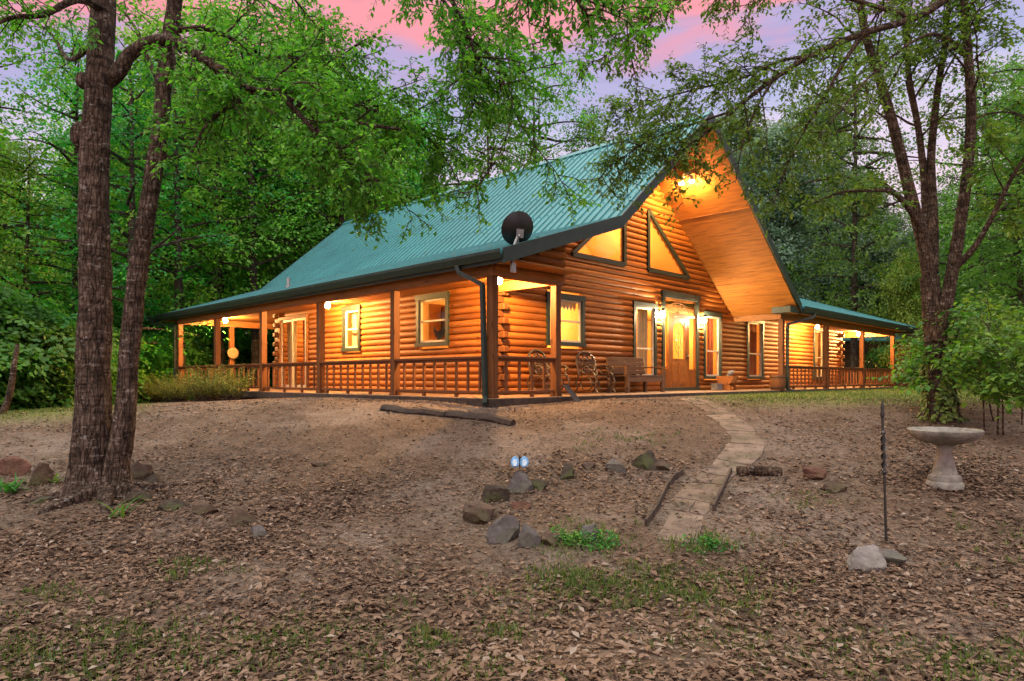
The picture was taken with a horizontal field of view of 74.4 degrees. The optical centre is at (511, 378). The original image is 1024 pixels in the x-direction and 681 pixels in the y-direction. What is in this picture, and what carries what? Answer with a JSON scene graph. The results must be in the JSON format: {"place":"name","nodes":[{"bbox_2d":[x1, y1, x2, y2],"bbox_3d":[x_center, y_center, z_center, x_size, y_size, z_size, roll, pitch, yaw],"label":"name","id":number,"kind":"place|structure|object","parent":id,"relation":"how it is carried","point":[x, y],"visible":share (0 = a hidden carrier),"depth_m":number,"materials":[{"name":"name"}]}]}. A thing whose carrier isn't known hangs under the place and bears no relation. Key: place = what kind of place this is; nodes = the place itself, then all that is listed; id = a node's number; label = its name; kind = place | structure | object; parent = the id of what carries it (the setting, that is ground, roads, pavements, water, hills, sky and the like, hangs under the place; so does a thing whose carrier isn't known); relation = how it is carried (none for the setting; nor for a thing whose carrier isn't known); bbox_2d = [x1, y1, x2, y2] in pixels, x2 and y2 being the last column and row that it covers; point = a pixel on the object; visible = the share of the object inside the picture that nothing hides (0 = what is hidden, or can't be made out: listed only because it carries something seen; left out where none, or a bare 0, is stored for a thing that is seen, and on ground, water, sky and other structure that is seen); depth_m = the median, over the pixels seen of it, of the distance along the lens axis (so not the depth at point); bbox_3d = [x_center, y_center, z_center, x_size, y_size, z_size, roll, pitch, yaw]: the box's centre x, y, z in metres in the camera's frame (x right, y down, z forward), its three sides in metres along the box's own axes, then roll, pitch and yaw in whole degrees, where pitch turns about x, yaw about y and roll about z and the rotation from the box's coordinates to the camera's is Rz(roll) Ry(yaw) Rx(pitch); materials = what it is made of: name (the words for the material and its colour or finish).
{"place":"outdoors","nodes":[
{"label":"outdoors","id":0,"kind":"place"},
{"bbox_2d":[0,384,1023,680],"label":"ground","id":1,"kind":"structure","parent":0,"point":[362,444],"depth_m":6.70,"materials":[{"name":"soil"}]},
{"bbox_2d":[0,344,19,413],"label":"dead trunk","id":2,"kind":"object","parent":1,"relation":"on","point":[5,406],"visible":0.92,"depth_m":13.70,"materials":[{"name":"wood"}]},
{"bbox_2d":[0,456,31,476],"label":"stone","id":3,"kind":"object","parent":1,"relation":"on","point":[11,465],"visible":0.84,"depth_m":7.80,"materials":[{"name":"stone"}]},
{"bbox_2d":[0,310,66,408],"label":"understory bush","id":4,"kind":"object","parent":1,"relation":"on","point":[8,359],"visible":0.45,"depth_m":17.29,"materials":[{"name":"green plant"}]},
{"bbox_2d":[0,0,77,287],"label":"slender tree","id":5,"kind":"object","parent":1,"relation":"on","point":[23,110],"visible":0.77,"depth_m":20.92,"materials":[{"name":"green plant"}]},
{"bbox_2d":[0,289,77,409],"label":"understory bush","id":6,"kind":"object","parent":1,"relation":"on","point":[45,305],"visible":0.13,"depth_m":18.66,"materials":[{"name":"green plant"}]},
{"bbox_2d":[27,462,53,486],"bbox_3d":[-5.288,1.106,7.514,0.252,0.351,0.196,0,0,-3],"label":"stone","id":7,"kind":"object","parent":1,"relation":"on","point":[42,473],"visible":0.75,"depth_m":7.49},
{"bbox_2d":[0,283,112,410],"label":"understory bush","id":8,"kind":"object","parent":1,"relation":"on","point":[9,296],"visible":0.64,"depth_m":17.45,"materials":[{"name":"green plant"}]},
{"bbox_2d":[0,318,117,410],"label":"understory bush","id":9,"kind":"object","parent":1,"relation":"on","point":[67,332],"visible":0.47,"depth_m":18.43,"materials":[{"name":"green plant"}]},
{"bbox_2d":[0,171,125,295],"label":"broadleaf tree","id":10,"kind":"object","parent":1,"relation":"on","point":[4,270],"visible":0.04,"depth_m":33.28,"materials":[{"name":"green plant"}]},
{"bbox_2d":[0,136,127,321],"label":"slender tree","id":11,"kind":"object","parent":1,"relation":"on","point":[27,246],"visible":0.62,"depth_m":22.01,"materials":[{"name":"green plant"}]},
{"bbox_2d":[0,13,173,323],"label":"slender tree","id":12,"kind":"object","parent":1,"relation":"on","point":[62,151],"visible":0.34,"depth_m":23.58,"materials":[{"name":"green plant"}]},
{"bbox_2d":[30,334,150,407],"bbox_3d":[-12.744,-0.070,20.276,3.941,2.803,3.997,0,0,24],"label":"understory bush","id":13,"kind":"object","parent":1,"relation":"on","point":[114,381],"visible":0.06,"depth_m":19.91,"materials":[{"name":"green plant"}]},
{"bbox_2d":[0,64,199,311],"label":"slender tree","id":14,"kind":"object","parent":1,"relation":"on","point":[59,123],"visible":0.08,"depth_m":29.07,"materials":[{"name":"green plant"}]},
{"bbox_2d":[0,131,202,296],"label":"broadleaf tree","id":15,"kind":"object","parent":1,"relation":"on","point":[47,261],"visible":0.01,"depth_m":34.05,"materials":[{"name":"green plant"}]},
{"bbox_2d":[0,268,203,405],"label":"understory bush","id":16,"kind":"object","parent":1,"relation":"on","point":[36,289],"visible":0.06,"depth_m":24.13,"materials":[{"name":"green plant"}]},
{"bbox_2d":[48,327,189,406],"bbox_3d":[-12.896,-0.082,22.060,5.190,3.585,4.240,0,0,-34],"label":"understory bush","id":17,"kind":"object","parent":1,"relation":"on","point":[145,368],"visible":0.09,"depth_m":22.21,"materials":[{"name":"green plant"}]},
{"bbox_2d":[4,39,235,360],"bbox_3d":[-12.729,-4.892,22.217,6.657,12.014,7.438,0,0,-43],"label":"slender tree","id":18,"kind":"object","parent":1,"relation":"on","point":[132,131],"visible":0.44,"depth_m":21.86,"materials":[{"name":"green plant"}]},
{"bbox_2d":[1,19,280,336],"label":"slender tree","id":19,"kind":"object","parent":1,"relation":"on","point":[145,148],"visible":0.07,"depth_m":30.58,"materials":[{"name":"green plant"}]},
{"bbox_2d":[130,462,153,479],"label":"stone","id":20,"kind":"object","parent":1,"relation":"on","point":[140,470],"visible":0.56,"depth_m":7.78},
{"bbox_2d":[0,0,296,399],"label":"slender tree","id":21,"kind":"object","parent":1,"relation":"on","point":[178,285],"visible":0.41,"depth_m":24.83,"materials":[{"name":"green plant"}]},
{"bbox_2d":[57,96,244,333],"bbox_3d":[-19.901,-7.468,38.478,13.166,17.744,11.108,0,0,22],"label":"broadleaf tree","id":22,"kind":"object","parent":1,"relation":"on","point":[168,167],"visible":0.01,"depth_m":36.15,"materials":[{"name":"green plant"}]},
{"bbox_2d":[113,327,194,402],"bbox_3d":[-13.403,-0.233,23.977,4.664,3.318,4.730,0,0,-25],"label":"understory bush","id":23,"kind":"object","parent":1,"relation":"on","point":[154,353],"visible":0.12,"depth_m":23.55,"materials":[{"name":"green plant"}]},
{"bbox_2d":[113,298,212,400],"bbox_3d":[-14.672,-0.572,26.350,8.149,5.629,6.658,0,0,33],"label":"understory bush","id":24,"kind":"object","parent":1,"relation":"on","point":[145,321],"visible":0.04,"depth_m":26.83,"materials":[{"name":"green plant"}]},
{"bbox_2d":[146,374,201,401],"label":"wispy shrub","id":25,"kind":"object","parent":1,"relation":"on","point":[183,395],"visible":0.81,"depth_m":19.95,"materials":[{"name":"green plant"}]},
{"bbox_2d":[42,47,309,354],"bbox_3d":[-18.504,-8.954,39.943,18.034,20.885,15.731,0,0,34],"label":"broadleaf tree","id":26,"kind":"object","parent":1,"relation":"on","point":[159,262],"visible":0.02,"depth_m":36.72,"materials":[{"name":"green plant"}]},
{"bbox_2d":[142,331,211,400],"bbox_3d":[-14.133,-0.071,25.960,5.209,3.598,4.256,0,0,-32],"label":"understory bush","id":27,"kind":"object","parent":1,"relation":"on","point":[196,356],"visible":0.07,"depth_m":25.87,"materials":[{"name":"green plant"}]},
{"bbox_2d":[37,2,342,397],"bbox_3d":[-12.467,-7.479,29.458,10.605,17.399,11.849,0,0,10],"label":"slender tree","id":28,"kind":"object","parent":1,"relation":"on","point":[221,285],"visible":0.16,"depth_m":28.55,"materials":[{"name":"green plant"}]},
{"bbox_2d":[173,366,237,400],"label":"wispy shrub","id":29,"kind":"object","parent":1,"relation":"on","point":[196,396],"visible":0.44,"depth_m":19.36,"materials":[{"name":"green plant"}]},
{"bbox_2d":[180,363,254,400],"bbox_3d":[-8.187,0.091,18.654,1.646,1.066,1.862,0,0,43],"label":"wispy shrub","id":30,"kind":"object","parent":1,"relation":"on","point":[205,391],"visible":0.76,"depth_m":18.48,"materials":[{"name":"green plant"}]},
{"bbox_2d":[203,363,259,399],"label":"wispy shrub","id":31,"kind":"object","parent":1,"relation":"on","point":[230,394],"visible":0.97,"depth_m":17.82,"materials":[{"name":"green plant"}]},
{"bbox_2d":[228,506,256,526],"bbox_3d":[-2.498,1.294,6.253,0.268,0.220,0.243,-1,-3,-29],"label":"stone","id":32,"kind":"object","parent":1,"relation":"on","point":[240,515],"visible":0.75,"depth_m":6.17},
{"bbox_2d":[210,336,276,386],"bbox_3d":[-12.731,-0.523,33.546,5.748,4.089,5.830,0,0,-1],"label":"understory bush","id":33,"kind":"object","parent":1,"relation":"on","point":[247,361],"visible":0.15,"depth_m":32.22,"materials":[{"name":"green plant"}]},
{"bbox_2d":[128,0,368,386],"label":"slender tree","id":34,"kind":"object","parent":1,"relation":"on","point":[254,280],"visible":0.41,"depth_m":27.82,"materials":[{"name":"green plant"}]},
{"bbox_2d":[158,29,401,339],"bbox_3d":[-9.889,-7.756,32.806,13.136,17.703,11.083,0,0,-25],"label":"broadleaf tree","id":35,"kind":"object","parent":1,"relation":"on","point":[283,264],"visible":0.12,"depth_m":30.86,"materials":[{"name":"green plant"}]},
{"bbox_2d":[191,0,429,274],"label":"slender tree","id":36,"kind":"object","parent":1,"relation":"on","point":[304,6],"visible":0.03,"depth_m":40.40,"materials":[{"name":"green plant"}]},
{"bbox_2d":[220,2,419,255],"bbox_3d":[-10.258,-8.944,36.041,11.107,20.107,11.175,0,0,-23],"label":"slender tree","id":37,"kind":"object","parent":1,"relation":"on","point":[327,14],"visible":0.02,"depth_m":34.25,"materials":[{"name":"green plant"}]},
{"bbox_2d":[230,62,422,285],"bbox_3d":[-8.284,-6.833,31.342,9.500,15.587,10.615,0,0,-36],"label":"slender tree","id":38,"kind":"object","parent":1,"relation":"on","point":[340,220],"visible":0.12,"depth_m":29.66,"materials":[{"name":"green plant"}]},
{"bbox_2d":[0,0,677,516],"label":"oak tree","id":39,"kind":"object","parent":1,"relation":"on","point":[100,450],"visible":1,"depth_m":7.05,"materials":[{"name":"green plant"}]},
{"bbox_2d":[285,118,438,250],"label":"broadleaf tree","id":40,"kind":"object","parent":1,"relation":"on","point":[411,167],"depth_m":41.14,"materials":[{"name":"green plant"}]},
{"bbox_2d":[290,93,451,250],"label":"broadleaf tree","id":41,"kind":"object","parent":1,"relation":"on","point":[417,187],"visible":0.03,"depth_m":42.74,"materials":[{"name":"green plant"}]},
{"bbox_2d":[380,404,446,416],"bbox_3d":[-1.631,0.562,11.210,1.378,0.246,0.176,0,0,32],"label":"garden timber","id":42,"kind":"object","parent":1,"relation":"on","point":[418,411],"visible":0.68,"depth_m":11.13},
{"bbox_2d":[407,95,549,192],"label":"slender tree","id":43,"kind":"object","parent":1,"relation":"on","point":[488,165],"visible":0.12,"depth_m":45.80,"materials":[{"name":"green plant"}]},
{"bbox_2d":[462,503,494,523],"bbox_3d":[-0.292,1.303,6.430,0.228,0.230,0.340,0,0,43],"label":"stone","id":44,"kind":"object","parent":1,"relation":"on","point":[479,513],"visible":0.78,"depth_m":6.34,"materials":[{"name":"stone"}]},
{"bbox_2d":[445,410,515,425],"bbox_3d":[-0.500,0.643,10.502,1.247,0.275,0.178,0,0,32],"label":"garden timber","id":45,"kind":"object","parent":1,"relation":"on","point":[487,417],"visible":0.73,"depth_m":10.41,"materials":[{"name":"wood"}]},
{"bbox_2d":[481,484,510,502],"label":"stone","id":46,"kind":"object","parent":1,"relation":"on","point":[496,492],"visible":0.84,"depth_m":6.91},
{"bbox_2d":[486,515,519,544],"bbox_3d":[-0.073,1.323,5.800,0.279,0.302,0.248,0,0,9],"label":"stone","id":47,"kind":"object","parent":1,"relation":"on","point":[503,529],"visible":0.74,"depth_m":5.76,"materials":[{"name":"stone"}]},
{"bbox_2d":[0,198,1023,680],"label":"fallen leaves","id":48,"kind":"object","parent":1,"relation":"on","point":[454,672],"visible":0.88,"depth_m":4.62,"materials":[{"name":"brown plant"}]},
{"bbox_2d":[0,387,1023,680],"bbox_3d":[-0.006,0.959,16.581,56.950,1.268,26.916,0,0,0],"label":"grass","id":49,"kind":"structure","parent":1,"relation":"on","point":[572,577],"depth_m":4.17,"materials":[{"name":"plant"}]},
{"bbox_2d":[0,115,1023,383],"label":"distant woods","id":50,"kind":"object","parent":1,"relation":"on","point":[4,129],"depth_m":50.85,"materials":[{"name":"green plant"}]},
{"bbox_2d":[507,471,532,493],"bbox_3d":[0.094,1.164,7.257,0.246,0.340,0.243,0,0,16],"label":"stone","id":51,"kind":"object","parent":1,"relation":"on","point":[520,481],"visible":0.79,"depth_m":7.21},
{"bbox_2d":[518,522,540,548],"bbox_3d":[0.136,1.373,5.659,0.171,0.316,0.143,0,0,-43],"label":"stone","id":52,"kind":"object","parent":1,"relation":"on","point":[528,536],"visible":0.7,"depth_m":5.62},
{"bbox_2d":[146,110,916,407],"bbox_3d":[2.281,-2.993,26.463,18.020,7.025,25.120,0,0,45],"label":"log cabin","id":53,"kind":"object","parent":1,"relation":"on","point":[699,299],"visible":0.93,"depth_m":18.09,"materials":[{"name":"teal metal"},{"name":"wood logs"},{"name":"glass"}]},
{"bbox_2d":[278,314,308,389],"bbox_3d":[-6.625,-0.781,20.731,1.820,2.258,0.307,0,0,45],"label":"sliding door","id":54,"kind":"structure","parent":53,"relation":"in","point":[291,321],"depth_m":20.95,"materials":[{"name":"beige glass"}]},
{"bbox_2d":[341,304,361,351],"bbox_3d":[-4.291,-1.360,18.398,0.920,1.240,0.325,0,0,45],"label":"window","id":55,"kind":"structure","parent":53,"relation":"in","point":[354,309],"depth_m":18.53,"materials":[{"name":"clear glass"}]},
{"bbox_2d":[414,291,450,346],"bbox_3d":[-1.813,-1.380,15.927,1.240,1.240,0.290,0,0,45],"label":"window","id":56,"kind":"structure","parent":53,"relation":"in","point":[439,296],"depth_m":15.93,"materials":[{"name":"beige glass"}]},
{"bbox_2d":[501,211,532,272],"bbox_3d":[-0.001,-2.367,11.927,0.589,1.093,0.586,0,0,45],"label":"satellite dish","id":57,"kind":"object","parent":53,"relation":"attached to","point":[516,226],"visible":0.92,"depth_m":11.73,"materials":[{"name":"grey metal"}]},
{"bbox_2d":[525,349,569,393],"bbox_3d":[0.783,-0.156,14.704,0.758,0.999,0.676,0,0,42],"label":"garden chair","id":58,"kind":"object","parent":53,"relation":"on","point":[536,365],"visible":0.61,"depth_m":14.71,"materials":[{"name":"brown metal"}]},
{"bbox_2d":[545,291,586,346],"bbox_3d":[1.222,-1.370,15.852,0.236,1.220,1.410,0,0,45],"label":"window","id":59,"kind":"structure","parent":53,"relation":"in","point":[570,301],"depth_m":16.02,"materials":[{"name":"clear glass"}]},
{"bbox_2d":[574,351,615,392],"bbox_3d":[1.951,-0.156,15.844,0.676,0.999,0.758,0,0,-41],"label":"garden chair","id":60,"kind":"object","parent":53,"relation":"on","point":[585,366],"visible":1,"depth_m":15.90,"materials":[{"name":"brown metal"}]},
{"bbox_2d":[571,223,626,266],"bbox_3d":[2.163,-3.754,16.751,0.110,1.719,2.218,0,0,45],"label":"window","id":61,"kind":"structure","parent":53,"relation":"in","point":[574,253],"depth_m":17.00,"materials":[{"name":"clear glass"}]},
{"bbox_2d":[606,357,666,392],"bbox_3d":[3.119,-0.096,17.078,0.759,0.889,1.740,0,0,45],"label":"porch bench","id":62,"kind":"object","parent":53,"relation":"on","point":[633,366],"visible":0.91,"depth_m":17.06,"materials":[{"name":"wood"}]},
{"bbox_2d":[632,301,657,374],"bbox_3d":[3.513,-1.010,18.235,0.325,2.060,1.140,0,0,45],"label":"window","id":63,"kind":"structure","parent":53,"relation":"in","point":[642,308],"depth_m":18.47,"materials":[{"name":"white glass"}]},
{"bbox_2d":[646,208,689,279],"bbox_3d":[4.417,-3.754,19.035,0.110,1.719,2.218,0,0,45],"label":"window","id":64,"kind":"structure","parent":53,"relation":"in","point":[650,216],"depth_m":18.72,"materials":[{"name":"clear glass"}]},
{"bbox_2d":[670,316,688,387],"bbox_3d":[4.821,-0.725,19.388,0.137,2.080,1.012,0,0,45],"label":"door","id":65,"kind":"structure","parent":53,"relation":"in","point":[678,367],"depth_m":19.43,"materials":[{"name":"brown wood"}]},
{"bbox_2d":[702,311,722,378],"bbox_3d":[6.119,-1.010,20.875,0.325,2.060,1.120,0,0,45],"label":"window","id":66,"kind":"structure","parent":53,"relation":"in","point":[710,315],"depth_m":21.09,"materials":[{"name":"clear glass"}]},
{"bbox_2d":[746,321,764,378],"bbox_3d":[8.206,-1.000,22.988,0.325,2.040,1.260,0,0,45],"label":"window","id":67,"kind":"structure","parent":53,"relation":"in","point":[751,330],"depth_m":23.19,"materials":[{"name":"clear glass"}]},
{"bbox_2d":[812,327,822,378],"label":"window","id":68,"kind":"structure","parent":53,"relation":"in","point":[815,331],"depth_m":27.27,"materials":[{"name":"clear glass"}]},
{"bbox_2d":[462,54,610,178],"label":"slender tree","id":69,"kind":"object","parent":1,"relation":"on","point":[534,109],"visible":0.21,"depth_m":49.56,"materials":[{"name":"green plant"}]},
{"bbox_2d":[527,100,606,160],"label":"slender tree","id":70,"kind":"object","parent":1,"relation":"on","point":[582,134],"visible":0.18,"depth_m":51.66,"materials":[{"name":"green plant"}]},
{"bbox_2d":[564,527,627,551],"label":"weed clump","id":71,"kind":"object","parent":1,"relation":"on","point":[587,533],"visible":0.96,"depth_m":5.62,"materials":[{"name":"green plant"}]},
{"bbox_2d":[631,450,659,470],"bbox_3d":[1.618,1.041,8.148,0.304,0.368,0.404,0,0,-38],"label":"stone","id":72,"kind":"object","parent":1,"relation":"on","point":[646,460],"visible":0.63,"depth_m":8.03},
{"bbox_2d":[645,469,683,525],"bbox_3d":[1.581,1.204,6.977,0.087,0.299,1.953,0,0,23],"label":"edging strip","id":73,"kind":"object","parent":1,"relation":"on","point":[654,510],"visible":0.89,"depth_m":6.72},
{"bbox_2d":[681,530,739,554],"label":"weed clump","id":74,"kind":"object","parent":1,"relation":"on","point":[711,541],"visible":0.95,"depth_m":5.51,"materials":[{"name":"green plant"}]},
{"bbox_2d":[736,465,782,475],"bbox_3d":[2.882,1.080,7.859,0.502,0.128,0.130,0,0,7],"label":"fallen log","id":75,"kind":"object","parent":1,"relation":"on","point":[757,470],"visible":0.92,"depth_m":7.81,"materials":[{"name":"brown wood"}]},
{"bbox_2d":[716,99,809,284],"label":"blue green tree","id":76,"kind":"object","parent":1,"relation":"on","point":[734,140],"visible":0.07,"depth_m":44.40,"materials":[{"name":"grey plant"}]},
{"bbox_2d":[504,0,1023,422],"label":"maple tree","id":77,"kind":"object","parent":1,"relation":"on","point":[924,217],"visible":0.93,"depth_m":9.73,"materials":[{"name":"green plant"}]},
{"bbox_2d":[915,335,969,423],"bbox_3d":[6.744,0.020,10.580,0.795,1.407,0.696,0,0,-41],"label":"ivy vine","id":78,"kind":"object","parent":77,"relation":"attached to","point":[944,388],"visible":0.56,"depth_m":10.39,"materials":[{"name":"green plant"}]},
{"bbox_2d":[736,113,858,311],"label":"blue green tree","id":79,"kind":"object","parent":1,"relation":"on","point":[784,231],"visible":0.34,"depth_m":39.97,"materials":[{"name":"grey plant"}]},
{"bbox_2d":[771,82,898,315],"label":"blue green tree","id":80,"kind":"object","parent":1,"relation":"on","point":[859,276],"visible":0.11,"depth_m":45.79,"materials":[{"name":"green plant"}]},
{"bbox_2d":[818,170,903,318],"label":"blue green tree","id":81,"kind":"object","parent":1,"relation":"on","point":[873,255],"visible":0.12,"depth_m":50.97,"materials":[{"name":"green plant"}]},
{"bbox_2d":[846,544,886,572],"bbox_3d":[2.662,1.400,5.077,0.282,0.285,0.144,0,0,-13],"label":"stone","id":82,"kind":"object","parent":1,"relation":"on","point":[868,558],"visible":0.71,"depth_m":5.04,"materials":[{"name":"stone"}]},
{"bbox_2d":[764,27,974,383],"bbox_3d":[18.681,-9.022,35.809,8.412,19.674,11.011,0,0,-36],"label":"slender tree","id":83,"kind":"object","parent":1,"relation":"on","point":[853,178],"visible":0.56,"depth_m":35.71,"materials":[{"name":"green plant"}]},
{"bbox_2d":[840,334,906,384],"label":"outbuilding","id":84,"kind":"structure","parent":1,"relation":"on","point":[846,352],"depth_m":41.40,"materials":[{"name":"wood"}]},
{"bbox_2d":[857,344,902,385],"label":"understory bush","id":85,"kind":"object","parent":1,"relation":"on","point":[875,361],"visible":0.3,"depth_m":39.90,"materials":[{"name":"green plant"}]},
{"bbox_2d":[880,401,887,542],"bbox_3d":[3.202,0.868,5.803,0.068,1.357,0.047,0,0,0],"label":"garden stake","id":86,"kind":"object","parent":1,"relation":"on","point":[883,447],"visible":0.99,"depth_m":5.79,"materials":[{"name":"black metal"}]},
{"bbox_2d":[857,210,911,317],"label":"blue green tree","id":87,"kind":"object","parent":1,"relation":"on","point":[901,224],"visible":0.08,"depth_m":51.24,"materials":[{"name":"green plant"}]},
{"bbox_2d":[865,229,945,320],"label":"blue green tree","id":88,"kind":"object","parent":1,"relation":"on","point":[904,242],"visible":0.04,"depth_m":46.14,"materials":[{"name":"green plant"}]},
{"bbox_2d":[864,239,950,372],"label":"lime tree","id":89,"kind":"object","parent":1,"relation":"on","point":[908,314],"visible":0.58,"depth_m":33.69,"materials":[{"name":"green plant"}]},
{"bbox_2d":[867,332,984,394],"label":"sapling","id":90,"kind":"object","parent":1,"relation":"on","point":[916,374],"visible":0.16,"depth_m":11.77,"materials":[{"name":"green plant"}]},
{"bbox_2d":[854,48,1023,336],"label":"slender tree","id":91,"kind":"object","parent":1,"relation":"on","point":[995,105],"visible":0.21,"depth_m":29.98,"materials":[{"name":"green plant"}]},
{"bbox_2d":[907,427,984,489],"bbox_3d":[4.664,0.860,7.268,0.720,0.634,0.708,0,0,0],"label":"bird bath","id":92,"kind":"object","parent":1,"relation":"on","point":[944,475],"visible":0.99,"depth_m":7.16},
{"bbox_2d":[887,301,1004,422],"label":"sapling","id":93,"kind":"object","parent":1,"relation":"on","point":[963,315],"visible":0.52,"depth_m":10.40,"materials":[{"name":"green plant"}]},
{"bbox_2d":[893,188,1007,344],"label":"slender tree","id":94,"kind":"object","parent":1,"relation":"on","point":[943,268],"visible":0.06,"depth_m":41.69,"materials":[{"name":"green plant"}]},
{"bbox_2d":[914,89,1023,340],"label":"slender tree","id":95,"kind":"object","parent":1,"relation":"on","point":[1020,294],"visible":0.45,"depth_m":24.07,"materials":[{"name":"green plant"}]},
{"bbox_2d":[925,325,1023,434],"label":"sapling","id":96,"kind":"object","parent":1,"relation":"on","point":[998,366],"visible":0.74,"depth_m":9.46,"materials":[{"name":"green plant"}]},
{"bbox_2d":[936,61,1023,327],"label":"slender tree","id":97,"kind":"object","parent":1,"relation":"on","point":[950,234],"visible":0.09,"depth_m":35.20,"materials":[{"name":"green plant"}]},
{"bbox_2d":[948,285,1023,402],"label":"sapling","id":98,"kind":"object","parent":1,"relation":"on","point":[967,328],"visible":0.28,"depth_m":12.42,"materials":[{"name":"green plant"}]},
{"bbox_2d":[950,275,1023,424],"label":"sapling","id":99,"kind":"object","parent":1,"relation":"on","point":[1009,315],"visible":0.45,"depth_m":10.52,"materials":[{"name":"green plant"}]},
{"bbox_2d":[950,62,1023,294],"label":"broadleaf tree","id":100,"kind":"object","parent":1,"relation":"on","point":[995,177],"visible":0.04,"depth_m":31.83,"materials":[{"name":"green plant"}]},
{"bbox_2d":[952,322,1023,419],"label":"sapling","id":101,"kind":"object","parent":1,"relation":"on","point":[1012,376],"visible":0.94,"depth_m":9.09,"materials":[{"name":"green plant"}]},
{"bbox_2d":[957,36,1023,333],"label":"slender tree","id":102,"kind":"object","parent":1,"relation":"on","point":[1021,70],"visible":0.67,"depth_m":22.59,"materials":[{"name":"green plant"}]},
{"bbox_2d":[0,0,1023,260],"label":"sky","id":103,"kind":"structure","parent":0,"point":[774,32],"materials":[{"name":"pink"}]},
{"bbox_2d":[656,398,765,543],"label":"path","id":104,"kind":"structure","parent":0,"point":[744,442],"depth_m":7.89,"materials":[{"name":"stone"}]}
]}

